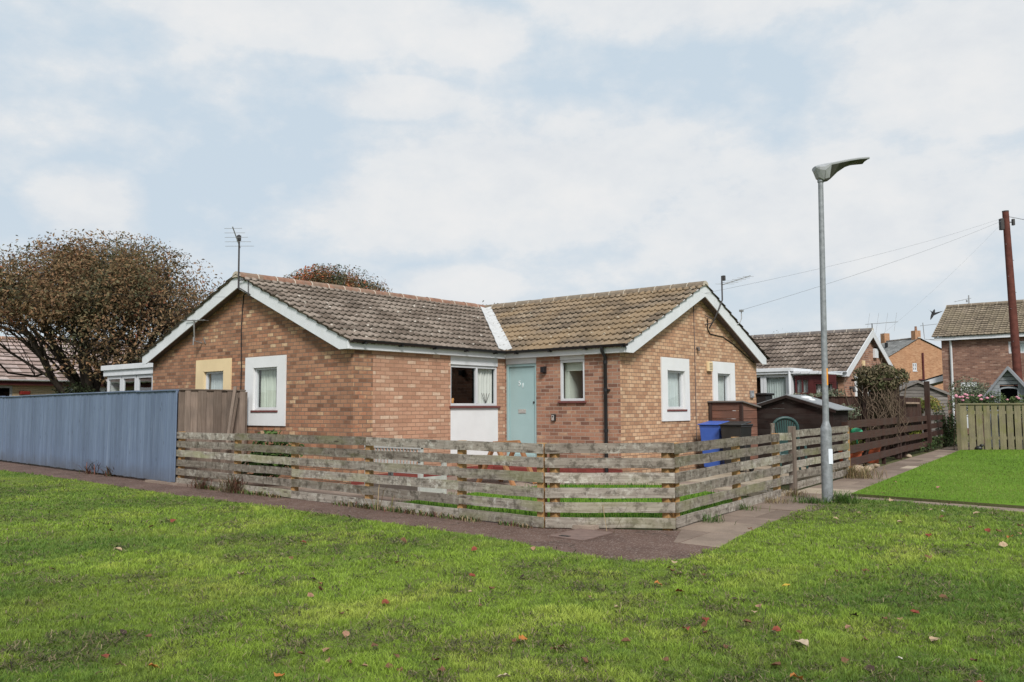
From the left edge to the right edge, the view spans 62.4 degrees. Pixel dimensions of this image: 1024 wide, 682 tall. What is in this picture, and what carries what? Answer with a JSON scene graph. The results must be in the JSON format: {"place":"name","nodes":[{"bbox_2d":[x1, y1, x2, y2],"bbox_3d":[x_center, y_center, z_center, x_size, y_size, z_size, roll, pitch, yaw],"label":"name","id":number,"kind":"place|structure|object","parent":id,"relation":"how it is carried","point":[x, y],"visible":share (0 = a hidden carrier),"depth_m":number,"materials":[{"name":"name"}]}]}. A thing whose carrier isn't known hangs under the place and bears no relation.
{"place":"outdoors","nodes":[
{"label":"outdoors","id":0,"kind":"place"},
{"bbox_2d":[241,429,304,485],"bbox_3d":[-4.261,2.080,14.879,1.734,1.049,0.686,-4,-6,40],"label":"garden shrub","id":1,"kind":"object","parent":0,"point":[269,454],"visible":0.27,"depth_m":14.80,"materials":[{"name":"green plant"}]},
{"bbox_2d":[0,460,718,561],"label":"footpath","id":2,"kind":"structure","parent":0,"point":[634,545],"depth_m":10.09,"materials":[{"name":"grey asphalt"}]},
{"bbox_2d":[73,460,101,474],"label":"weed tuft","id":3,"kind":"object","parent":2,"relation":"on","point":[90,472],"visible":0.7,"depth_m":18.51,"materials":[{"name":"brown plant"}]},
{"bbox_2d":[0,389,178,481],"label":"board fence","id":4,"kind":"object","parent":2,"relation":"on","point":[129,433],"visible":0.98,"depth_m":18.54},
{"bbox_2d":[99,466,119,476],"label":"weed tuft","id":5,"kind":"object","parent":2,"relation":"on","point":[107,473],"visible":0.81,"depth_m":17.88,"materials":[{"name":"brown plant"}]},
{"bbox_2d":[187,477,213,488],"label":"weed tuft","id":6,"kind":"object","parent":2,"relation":"on","point":[202,485],"visible":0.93,"depth_m":15.08,"materials":[{"name":"brown plant"}]},
{"bbox_2d":[213,474,254,492],"bbox_3d":[-4.745,2.392,14.342,0.956,0.341,1.033,0,-5,-2],"label":"weed tuft","id":7,"kind":"object","parent":2,"relation":"on","point":[233,487],"visible":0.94,"depth_m":14.26,"materials":[{"name":"brown plant"}]},
{"bbox_2d":[175,431,547,527],"bbox_3d":[-2.946,1.971,12.954,8.978,1.045,0.118,-4,-6,42],"label":"rail fence","id":8,"kind":"object","parent":2,"relation":"on","point":[461,485],"visible":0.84,"depth_m":11.85,"materials":[{"name":"grey wood"}]},
{"bbox_2d":[200,485,533,528],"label":"weeds","id":9,"kind":"object","parent":2,"relation":"on","point":[351,505],"visible":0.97,"depth_m":11.49,"materials":[{"name":"green plant"}]},
{"bbox_2d":[346,481,394,510],"bbox_3d":[-1.878,2.145,11.777,1.220,0.404,0.394,-2,-5,16],"label":"weed tuft","id":10,"kind":"object","parent":2,"relation":"on","point":[376,499],"visible":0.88,"depth_m":11.72,"materials":[{"name":"brown plant"}]},
{"bbox_2d":[549,528,612,540],"bbox_3d":[0.771,2.155,9.363,0.542,0.039,0.702,-4,-6,40],"label":"manhole cover","id":11,"kind":"object","parent":2,"relation":"on","point":[579,534],"visible":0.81,"depth_m":9.33,"materials":[{"name":"grey concrete"}]},
{"bbox_2d":[145,476,745,529],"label":"patio","id":12,"kind":"structure","parent":0,"point":[488,481],"depth_m":14.92,"materials":[{"name":"grey concrete"}]},
{"bbox_2d":[176,389,247,479],"bbox_3d":[-5.867,1.871,16.560,0.165,1.840,1.505,-4,-6,40],"label":"panel fence","id":13,"kind":"object","parent":12,"relation":"on","point":[203,410],"visible":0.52,"depth_m":16.46,"materials":[{"name":"brown wood"}]},
{"bbox_2d":[225,386,238,449],"bbox_3d":[-5.546,1.528,16.717,0.073,1.258,0.334,-2,-5,19],"label":"timber plank","id":14,"kind":"object","parent":13,"relation":"attached to","point":[234,401],"visible":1,"depth_m":16.73,"materials":[{"name":"grey wood"}]},
{"bbox_2d":[363,445,446,493],"bbox_3d":[-1.683,2.027,13.349,1.310,0.815,0.620,-4,-6,40],"label":"garden bench","id":15,"kind":"object","parent":12,"relation":"on","point":[412,488],"visible":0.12,"depth_m":13.01,"materials":[{"name":"white paint"}]},
{"bbox_2d":[476,440,536,485],"bbox_3d":[-0.277,2.211,15.452,1.390,0.781,0.760,-4,-6,40],"label":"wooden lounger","id":16,"kind":"object","parent":12,"relation":"on","point":[482,466],"visible":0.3,"depth_m":15.23,"materials":[{"name":"brown wood"}]},
{"bbox_2d":[0,470,1023,681],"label":"front lawn","id":17,"kind":"structure","parent":0,"point":[413,578],"depth_m":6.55,"materials":[{"name":"plant"}]},
{"bbox_2d":[795,639,808,645],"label":"fallen leaf","id":18,"kind":"object","parent":17,"relation":"on","point":[805,642],"visible":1,"depth_m":4.90,"materials":[{"name":"beige plant"}]},
{"bbox_2d":[821,490,874,503],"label":"weed tuft","id":19,"kind":"object","parent":17,"relation":"on","point":[843,499],"visible":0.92,"depth_m":12.29,"materials":[{"name":"green plant"}]},
{"bbox_2d":[864,665,874,671],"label":"fallen leaf","id":20,"kind":"object","parent":17,"relation":"on","point":[869,667],"visible":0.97,"depth_m":4.43,"materials":[{"name":"brown plant"}]},
{"bbox_2d":[0,0,1023,347],"label":"sky","id":21,"kind":"structure","parent":0,"point":[470,151],"materials":[{"name":"white"}]},
{"bbox_2d":[1,434,1023,529],"bbox_3d":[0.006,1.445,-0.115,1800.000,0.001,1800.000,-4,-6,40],"label":"ground","id":22,"kind":"structure","parent":0,"point":[889,459],"depth_m":22.05,"materials":[{"name":"soil"}]},
{"bbox_2d":[0,336,141,395],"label":"bungalow","id":23,"kind":"object","parent":22,"relation":"on","point":[14,385],"visible":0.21,"depth_m":34.04,"materials":[{"name":"beige brick"}]},
{"bbox_2d":[0,386,12,395],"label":"window","id":24,"kind":"structure","parent":23,"relation":"in","point":[4,390],"depth_m":33.56,"materials":[{"name":"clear glass"}]},
{"bbox_2d":[52,380,99,393],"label":"dark bush","id":25,"kind":"object","parent":22,"relation":"on","point":[74,386],"visible":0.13,"depth_m":27.64,"materials":[{"name":"green plant"}]},
{"bbox_2d":[0,229,224,393],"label":"autumn tree","id":26,"kind":"object","parent":22,"relation":"on","point":[67,271],"visible":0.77,"depth_m":26.85,"materials":[{"name":"brown plant"}]},
{"bbox_2d":[101,363,152,391],"bbox_3d":[-8.923,1.968,23.296,4.940,2.640,2.650,-4,-6,40],"label":"white conservatory","id":27,"kind":"object","parent":22,"relation":"on","point":[130,377],"visible":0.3,"depth_m":23.12,"materials":[{"name":"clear plastic"}]},
{"bbox_2d":[107,376,134,391],"bbox_3d":[-10.700,1.329,24.092,0.890,0.655,1.300,-4,-6,40],"label":"window","id":28,"kind":"structure","parent":27,"relation":"in","point":[129,383],"depth_m":23.53,"materials":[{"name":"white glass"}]},
{"bbox_2d":[122,375,151,390],"bbox_3d":[-10.034,1.281,23.533,0.850,0.655,1.300,-4,-6,40],"label":"window","id":29,"kind":"structure","parent":27,"relation":"in","point":[145,383],"depth_m":22.99,"materials":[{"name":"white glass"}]},
{"bbox_2d":[136,374,152,389],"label":"window","id":30,"kind":"structure","parent":27,"relation":"in","point":[144,375],"depth_m":22.60,"materials":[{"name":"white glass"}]},
{"bbox_2d":[283,263,392,292],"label":"autumn tree","id":31,"kind":"object","parent":22,"relation":"on","point":[326,275],"visible":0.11,"depth_m":41.30,"materials":[{"name":"brown plant"}]},
{"bbox_2d":[139,271,769,484],"bbox_3d":[-1.115,0.916,20.714,10.850,4.260,11.115,-4,-6,40],"label":"brick bungalow","id":32,"kind":"object","parent":22,"relation":"on","point":[322,359],"visible":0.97,"depth_m":17.59,"materials":[{"name":"brown brick"}]},
{"bbox_2d":[1,287,188,296],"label":"overhead cable","id":33,"kind":"object","parent":32,"relation":"attached to","point":[113,294],"visible":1,"depth_m":18.93,"materials":[{"name":"black plastic"}]},
{"bbox_2d":[183,319,208,344],"bbox_3d":[-6.912,-0.195,18.469,0.771,0.570,0.388,-4,-6,40],"label":"tv aerial","id":34,"kind":"object","parent":32,"relation":"attached to","point":[194,330],"visible":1,"depth_m":18.50,"materials":[{"name":"metal"}]},
{"bbox_2d":[206,371,222,388],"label":"window","id":35,"kind":"structure","parent":32,"relation":"in","point":[214,380],"depth_m":18.47,"materials":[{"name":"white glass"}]},
{"bbox_2d":[224,227,250,295],"bbox_3d":[-5.630,-1.621,17.363,0.617,1.427,0.309,0,-5,-4],"label":"tv aerial","id":36,"kind":"object","parent":32,"relation":"attached to","point":[238,237],"visible":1,"depth_m":17.41,"materials":[{"name":"metal"}]},
{"bbox_2d":[240,293,245,389],"bbox_3d":[-5.540,0.416,17.518,0.324,2.990,0.022,-4,-6,40],"label":"cable","id":37,"kind":"object","parent":32,"relation":"attached to","point":[241,341],"visible":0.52,"depth_m":17.63,"materials":[{"name":"black plastic"}]},
{"bbox_2d":[250,367,277,411],"bbox_3d":[-4.551,1.003,17.473,0.930,0.935,1.345,-4,-6,40],"label":"window","id":38,"kind":"structure","parent":32,"relation":"in","point":[266,378],"depth_m":17.18,"materials":[{"name":"white glass"}]},
{"bbox_2d":[449,364,500,407],"bbox_3d":[-1.256,0.984,18.116,1.345,0.905,1.540,-4,-6,40],"label":"window","id":39,"kind":"structure","parent":32,"relation":"in","point":[471,386],"depth_m":18.27,"materials":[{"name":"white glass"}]},
{"bbox_2d":[509,366,534,456],"bbox_3d":[0.231,1.536,18.169,0.722,1.961,0.080,-4,-6,40],"label":"door","id":40,"kind":"structure","parent":32,"relation":"in","point":[522,379],"depth_m":18.17,"materials":[{"name":"paint"}]},
{"bbox_2d":[540,366,546,373],"bbox_3d":[0.662,0.606,17.717,0.090,0.150,0.120,-4,-6,40],"label":"wall light","id":41,"kind":"object","parent":32,"relation":"attached to","point":[543,369],"visible":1,"depth_m":17.69,"materials":[{"name":"black plastic"}]},
{"bbox_2d":[558,359,585,402],"bbox_3d":[1.637,0.855,17.776,0.700,0.905,1.345,-4,-6,40],"label":"window","id":42,"kind":"structure","parent":32,"relation":"in","point":[572,372],"depth_m":17.54,"materials":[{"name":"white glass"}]},
{"bbox_2d":[667,370,687,410],"bbox_3d":[3.046,1.095,18.603,1.345,0.905,0.860,-4,-6,40],"label":"window","id":43,"kind":"structure","parent":32,"relation":"in","point":[675,388],"depth_m":18.43,"materials":[{"name":"white glass"}]},
{"bbox_2d":[693,306,696,441],"bbox_3d":[4.097,0.704,18.892,0.018,3.350,0.027,-4,-6,40],"label":"cable","id":44,"kind":"object","parent":32,"relation":"attached to","point":[695,376],"visible":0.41,"depth_m":18.88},
{"bbox_2d":[706,362,712,370],"bbox_3d":[4.537,0.586,19.388,0.073,0.220,0.200,-4,-6,40],"label":"alarm box","id":45,"kind":"object","parent":32,"relation":"attached to","point":[709,366],"visible":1,"depth_m":19.33,"materials":[{"name":"beige plastic"}]},
{"bbox_2d":[718,374,727,400],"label":"window","id":46,"kind":"structure","parent":32,"relation":"in","point":[722,378],"depth_m":20.18,"materials":[{"name":"white glass"}]},
{"bbox_2d":[705,275,753,328],"bbox_3d":[5.093,-0.922,19.622,1.372,1.319,0.237,2,-5,-25],"label":"tv aerial","id":47,"kind":"object","parent":32,"relation":"attached to","point":[723,277],"visible":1,"depth_m":19.47,"materials":[{"name":"metal"}]},
{"bbox_2d":[707,318,753,362],"bbox_3d":[5.307,0.019,20.375,0.040,0.962,2.495,-4,-6,40],"label":"cable","id":48,"kind":"object","parent":32,"relation":"attached to","point":[727,340],"visible":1,"depth_m":20.21,"materials":[{"name":"black plastic"}]},
{"bbox_2d":[708,221,992,292],"bbox_3d":[11.600,-2.902,25.739,19.553,4.645,0.006,4,-6,-42],"label":"overhead cable","id":49,"kind":"object","parent":32,"relation":"attached to","point":[841,263],"visible":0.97,"depth_m":23.55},
{"bbox_2d":[545,443,675,530],"bbox_3d":[1.146,1.718,9.944,1.511,1.039,0.147,0,-5,3],"label":"rail fence","id":50,"kind":"object","parent":22,"relation":"on","point":[555,507],"visible":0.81,"depth_m":9.88,"materials":[{"name":"grey wood"}]},
{"bbox_2d":[669,426,797,527],"bbox_3d":[3.244,1.820,11.921,0.154,1.130,4.920,-3,-5,34],"label":"rail fence","id":51,"kind":"object","parent":22,"relation":"on","point":[736,479],"visible":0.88,"depth_m":11.42,"materials":[{"name":"grey wood"}]},
{"bbox_2d":[756,368,812,398],"bbox_3d":[8.932,2.320,29.592,2.600,2.620,1.995,-4,-6,40],"label":"white porch","id":52,"kind":"object","parent":22,"relation":"on","point":[778,382],"visible":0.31,"depth_m":28.62,"materials":[{"name":"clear plastic"}]},
{"bbox_2d":[757,375,763,392],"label":"window","id":53,"kind":"structure","parent":52,"relation":"in","point":[759,377],"depth_m":30.25,"materials":[{"name":"white glass"}]},
{"bbox_2d":[763,374,788,398],"bbox_3d":[8.970,2.327,28.539,0.890,2.400,0.150,-4,-6,40],"label":"window","id":54,"kind":"structure","parent":52,"relation":"in","point":[777,384],"depth_m":28.66,"materials":[{"name":"white glass"}]},
{"bbox_2d":[792,371,842,396],"bbox_3d":[10.457,2.311,28.418,1.400,2.600,1.720,-4,-6,40],"label":"maroon porch","id":55,"kind":"object","parent":22,"relation":"on","point":[807,382],"visible":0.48,"depth_m":28.02,"materials":[{"name":"white"}]},
{"bbox_2d":[795,378,808,395],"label":"window","id":56,"kind":"structure","parent":55,"relation":"in","point":[801,384],"depth_m":28.30,"materials":[{"name":"red glass"}]},
{"bbox_2d":[814,382,837,396],"bbox_3d":[10.345,2.014,27.827,0.700,1.340,0.300,-4,-6,40],"label":"window","id":57,"kind":"structure","parent":55,"relation":"in","point":[817,385],"depth_m":27.93,"materials":[{"name":"glass"}]},
{"bbox_2d":[795,388,844,396],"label":"garden shrub","id":58,"kind":"object","parent":22,"relation":"on","point":[831,394],"visible":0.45,"depth_m":26.34,"materials":[{"name":"green plant"}]},
{"bbox_2d":[750,328,896,417],"bbox_3d":[9.745,1.890,33.819,9.260,4.300,6.128,-4,-6,40],"label":"neighbour bungalow","id":59,"kind":"object","parent":22,"relation":"on","point":[849,351],"visible":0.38,"depth_m":31.03,"materials":[{"name":"brown tile"}]},
{"bbox_2d":[796,426,850,488],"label":"rail gate","id":60,"kind":"structure","parent":22,"relation":"on","point":[845,445],"depth_m":15.10,"materials":[{"name":"grey wood"}]},
{"bbox_2d":[842,404,860,431],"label":"border plant","id":61,"kind":"object","parent":22,"relation":"on","point":[851,413],"visible":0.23,"depth_m":21.13,"materials":[{"name":"green plant"}]},
{"bbox_2d":[814,396,921,457],"bbox_3d":[10.955,2.629,26.446,3.500,1.750,3.690,-4,-6,40],"label":"boarded fence","id":62,"kind":"object","parent":22,"relation":"on","point":[912,407],"visible":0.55,"depth_m":25.03,"materials":[{"name":"brown wood"}]},
{"bbox_2d":[868,447,880,462],"bbox_3d":[8.946,2.828,21.079,0.504,0.420,0.504,-4,-6,40],"label":"plant pot","id":63,"kind":"object","parent":22,"relation":"on","point":[874,450],"visible":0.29,"depth_m":20.89,"materials":[{"name":"orange ceramic"}]},
{"bbox_2d":[843,359,910,457],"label":"vine arch","id":64,"kind":"structure","parent":22,"relation":"on","point":[878,389],"depth_m":22.99,"materials":[{"name":"green plant"}]},
{"bbox_2d":[841,387,945,465],"bbox_3d":[11.212,2.262,24.055,0.208,2.100,15.194,-3,-5,34],"label":"dark rail fence","id":65,"kind":"object","parent":22,"relation":"on","point":[865,446],"visible":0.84,"depth_m":21.33,"materials":[{"name":"brown wood"}]},
{"bbox_2d":[880,326,942,389],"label":"orange brick house","id":66,"kind":"structure","parent":22,"relation":"on","point":[917,356],"depth_m":80.23,"materials":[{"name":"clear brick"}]},
{"bbox_2d":[899,380,950,436],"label":"grey shed","id":67,"kind":"structure","parent":22,"relation":"on","point":[914,388],"depth_m":37.80,"materials":[{"name":"grey wood"}]},
{"bbox_2d":[924,381,931,449],"bbox_3d":[13.308,2.389,27.026,0.140,2.200,0.140,-4,-6,40],"label":"tall post","id":68,"kind":"object","parent":22,"relation":"on","point":[927,404],"visible":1,"depth_m":26.99,"materials":[{"name":"brown wood"}]},
{"bbox_2d":[912,396,944,432],"bbox_3d":[14.093,2.748,28.892,1.221,1.774,1.260,-2,-5,16],"label":"yellow shrub","id":69,"kind":"object","parent":22,"relation":"on","point":[935,402],"visible":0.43,"depth_m":28.61,"materials":[{"name":"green plant"}]},
{"bbox_2d":[914,434,947,451],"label":"border plant","id":70,"kind":"object","parent":22,"relation":"on","point":[934,443],"visible":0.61,"depth_m":27.34,"materials":[{"name":"green plant"}]},
{"bbox_2d":[921,374,942,413],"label":"lean to garage","id":71,"kind":"structure","parent":22,"relation":"on","point":[935,380],"depth_m":43.70,"materials":[{"name":"silver metal"}]},
{"bbox_2d":[852,496,1023,511],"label":"concrete strip","id":72,"kind":"object","parent":22,"relation":"on","point":[1007,509],"visible":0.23,"depth_m":12.10,"materials":[{"name":"grey concrete"}]},
{"bbox_2d":[933,406,956,446],"bbox_3d":[15.287,3.177,29.558,0.819,1.890,0.820,0,-5,-5],"label":"conifer bush","id":73,"kind":"object","parent":22,"relation":"on","point":[949,429],"visible":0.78,"depth_m":29.49,"materials":[{"name":"green plant"}]},
{"bbox_2d":[931,299,1023,433],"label":"two storey house","id":74,"kind":"structure","parent":22,"relation":"on","point":[974,339],"depth_m":42.42,"materials":[{"name":"brick"}]},
{"bbox_2d":[960,382,976,427],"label":"door","id":75,"kind":"structure","parent":74,"relation":"in","point":[960,382],"depth_m":42.18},
{"bbox_2d":[1008,341,1023,353],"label":"window","id":76,"kind":"structure","parent":74,"relation":"in","point":[1021,342],"depth_m":40.95,"materials":[{"name":"white glass"}]},
{"bbox_2d":[947,391,1007,443],"bbox_3d":[15.185,2.576,27.525,1.778,1.892,1.175,-4,-6,40],"label":"flowering shrub","id":77,"kind":"object","parent":22,"relation":"on","point":[998,399],"visible":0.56,"depth_m":27.51,"materials":[{"name":"pink plant"}]},
{"bbox_2d":[983,366,1023,447],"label":"playhouse","id":78,"kind":"object","parent":22,"relation":"on","point":[1008,376],"visible":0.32,"depth_m":27.98,"materials":[{"name":"grey wood"}]},
{"bbox_2d":[999,210,1022,385],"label":"telegraph pole","id":79,"kind":"object","parent":22,"relation":"on","point":[1004,224],"visible":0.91,"depth_m":32.11,"materials":[{"name":"wood"}]},
{"bbox_2d":[1005,394,1023,433],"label":"flowering shrub","id":80,"kind":"object","parent":22,"relation":"on","point":[1013,400],"visible":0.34,"depth_m":27.18,"materials":[{"name":"green plant"}]},
{"bbox_2d":[396,483,747,517],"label":"garden lawn","id":81,"kind":"structure","parent":0,"point":[534,513],"depth_m":12.16,"materials":[{"name":"green plant"}]},
{"bbox_2d":[623,464,879,495],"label":"garden path","id":82,"kind":"structure","parent":0,"point":[752,481],"depth_m":16.00,"materials":[{"name":"grey concrete"}]},
{"bbox_2d":[697,421,728,466],"bbox_3d":[4.432,2.273,18.398,0.530,1.056,0.630,-4,-6,40],"label":"wheelie bin","id":83,"kind":"object","parent":82,"relation":"on","point":[710,430],"visible":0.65,"depth_m":18.22,"materials":[{"name":"blue plastic"}]},
{"bbox_2d":[707,401,760,459],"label":"plank store","id":84,"kind":"structure","parent":82,"relation":"on","point":[722,411],"depth_m":19.07,"materials":[{"name":"brown wood"}]},
{"bbox_2d":[718,421,753,470],"bbox_3d":[4.771,2.234,17.918,0.530,1.056,0.630,-4,-6,40],"label":"wheelie bin","id":85,"kind":"object","parent":82,"relation":"on","point":[729,429],"visible":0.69,"depth_m":17.78,"materials":[{"name":"grey plastic"}]},
{"bbox_2d":[770,423,774,467],"bbox_3d":[5.170,2.147,16.715,0.095,1.040,0.097,-4,-6,40],"label":"stump post","id":86,"kind":"object","parent":82,"relation":"on","point":[772,427],"visible":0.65,"depth_m":16.72,"materials":[{"name":"wood"}]},
{"bbox_2d":[773,416,808,469],"bbox_3d":[5.643,2.119,17.180,0.608,1.171,0.530,0,-5,0],"label":"garden chair","id":87,"kind":"object","parent":82,"relation":"on","point":[782,429],"visible":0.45,"depth_m":17.43,"materials":[{"name":"green plastic"}]},
{"bbox_2d":[739,394,853,466],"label":"dark shed","id":88,"kind":"structure","parent":82,"relation":"on","point":[804,413],"depth_m":19.32,"materials":[{"name":"wood"}]},
{"bbox_2d":[838,450,863,466],"bbox_3d":[7.590,2.661,19.090,0.672,0.450,0.672,-4,-6,40],"label":"plant pot","id":89,"kind":"object","parent":82,"relation":"on","point":[856,454],"visible":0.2,"depth_m":18.83,"materials":[{"name":"orange ceramic"}]},
{"bbox_2d":[851,428,861,443],"bbox_3d":[7.833,2.430,19.164,0.273,0.920,0.260,-4,-6,40],"label":"green ornament","id":90,"kind":"object","parent":82,"relation":"on","point":[856,430],"visible":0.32,"depth_m":19.13,"materials":[{"name":"plastic"}]},
{"bbox_2d":[849,427,868,444],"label":"border plant","id":91,"kind":"object","parent":82,"relation":"on","point":[854,442],"visible":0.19,"depth_m":19.79,"materials":[{"name":"green plant"}]},
{"bbox_2d":[756,393,774,402],"bbox_3d":[6.397,1.516,21.339,0.310,0.400,0.480,-4,-6,40],"label":"mail box","id":92,"kind":"object","parent":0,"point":[762,397],"visible":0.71,"depth_m":21.21,"materials":[{"name":"black plastic"}]},
{"bbox_2d":[673,442,984,546],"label":"slab path","id":93,"kind":"structure","parent":0,"point":[715,534],"depth_m":11.52,"materials":[{"name":"concrete"}]},
{"bbox_2d":[698,513,737,522],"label":"weed tuft","id":94,"kind":"object","parent":93,"relation":"on","point":[705,518],"visible":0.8,"depth_m":10.34,"materials":[{"name":"green plant"}]},
{"bbox_2d":[735,503,769,511],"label":"weed tuft","id":95,"kind":"object","parent":93,"relation":"on","point":[744,507],"visible":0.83,"depth_m":11.54,"materials":[{"name":"green plant"}]},
{"bbox_2d":[749,493,816,503],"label":"weed tuft","id":96,"kind":"object","parent":93,"relation":"on","point":[777,500],"visible":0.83,"depth_m":12.38,"materials":[{"name":"green plant"}]},
{"bbox_2d":[767,487,818,496],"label":"weed tuft","id":97,"kind":"object","parent":93,"relation":"on","point":[792,493],"visible":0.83,"depth_m":13.34,"materials":[{"name":"beige plant"}]},
{"bbox_2d":[789,494,837,504],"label":"weed tuft","id":98,"kind":"object","parent":93,"relation":"on","point":[813,500],"visible":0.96,"depth_m":12.30,"materials":[{"name":"green plant"}]},
{"bbox_2d":[812,157,869,501],"bbox_3d":[4.981,-0.178,12.656,0.840,5.217,0.308,0,-5,0],"label":"street lamp","id":99,"kind":"object","parent":93,"relation":"on","point":[825,172],"visible":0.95,"depth_m":12.62,"materials":[{"name":"metal"}]},
{"bbox_2d":[833,462,887,478],"bbox_3d":[6.907,2.554,16.658,1.694,0.285,1.196,-2,-5,23],"label":"weed tuft","id":100,"kind":"object","parent":93,"relation":"on","point":[850,474],"visible":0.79,"depth_m":16.57,"materials":[{"name":"beige plant"}]},
{"bbox_2d":[954,394,957,446],"bbox_3d":[14.242,2.600,27.112,0.193,1.786,0.106,-4,-6,40],"label":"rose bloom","id":101,"kind":"object","parent":93,"relation":"on","point":[955,395],"visible":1,"depth_m":27.12,"materials":[{"name":"pink plant"}]},
{"bbox_2d":[948,376,990,444],"bbox_3d":[16.713,2.482,30.185,2.073,2.487,2.402,-4,-6,40],"label":"grey shrub","id":102,"kind":"object","parent":93,"relation":"on","point":[975,390],"visible":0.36,"depth_m":30.20,"materials":[{"name":"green plant"}]},
{"bbox_2d":[955,403,1023,450],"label":"picket fence","id":103,"kind":"object","parent":93,"relation":"on","point":[963,438],"visible":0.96,"depth_m":26.55,"materials":[{"name":"wood"}]},
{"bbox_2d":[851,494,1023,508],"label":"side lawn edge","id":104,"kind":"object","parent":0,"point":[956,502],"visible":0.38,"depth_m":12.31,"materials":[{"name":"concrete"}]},
{"bbox_2d":[853,449,1023,505],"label":"side lawn","id":105,"kind":"structure","parent":0,"point":[943,480],"depth_m":15.54,"materials":[{"name":"green plant"}]},
{"bbox_3d":[5.458,-0.562,20.257,0.130,0.380,0.179,-4,-6,40],"label":"cable hook","id":106,"kind":"object","parent":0,"visible":0},
{"bbox_2d":[743,221,1000,309],"bbox_3d":[12.184,-2.685,26.363,17.832,4.787,0.008,4,-6,-41],"label":"overhead cable","id":107,"kind":"object","parent":106,"relation":"attached to","point":[862,272],"visible":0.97,"depth_m":24.46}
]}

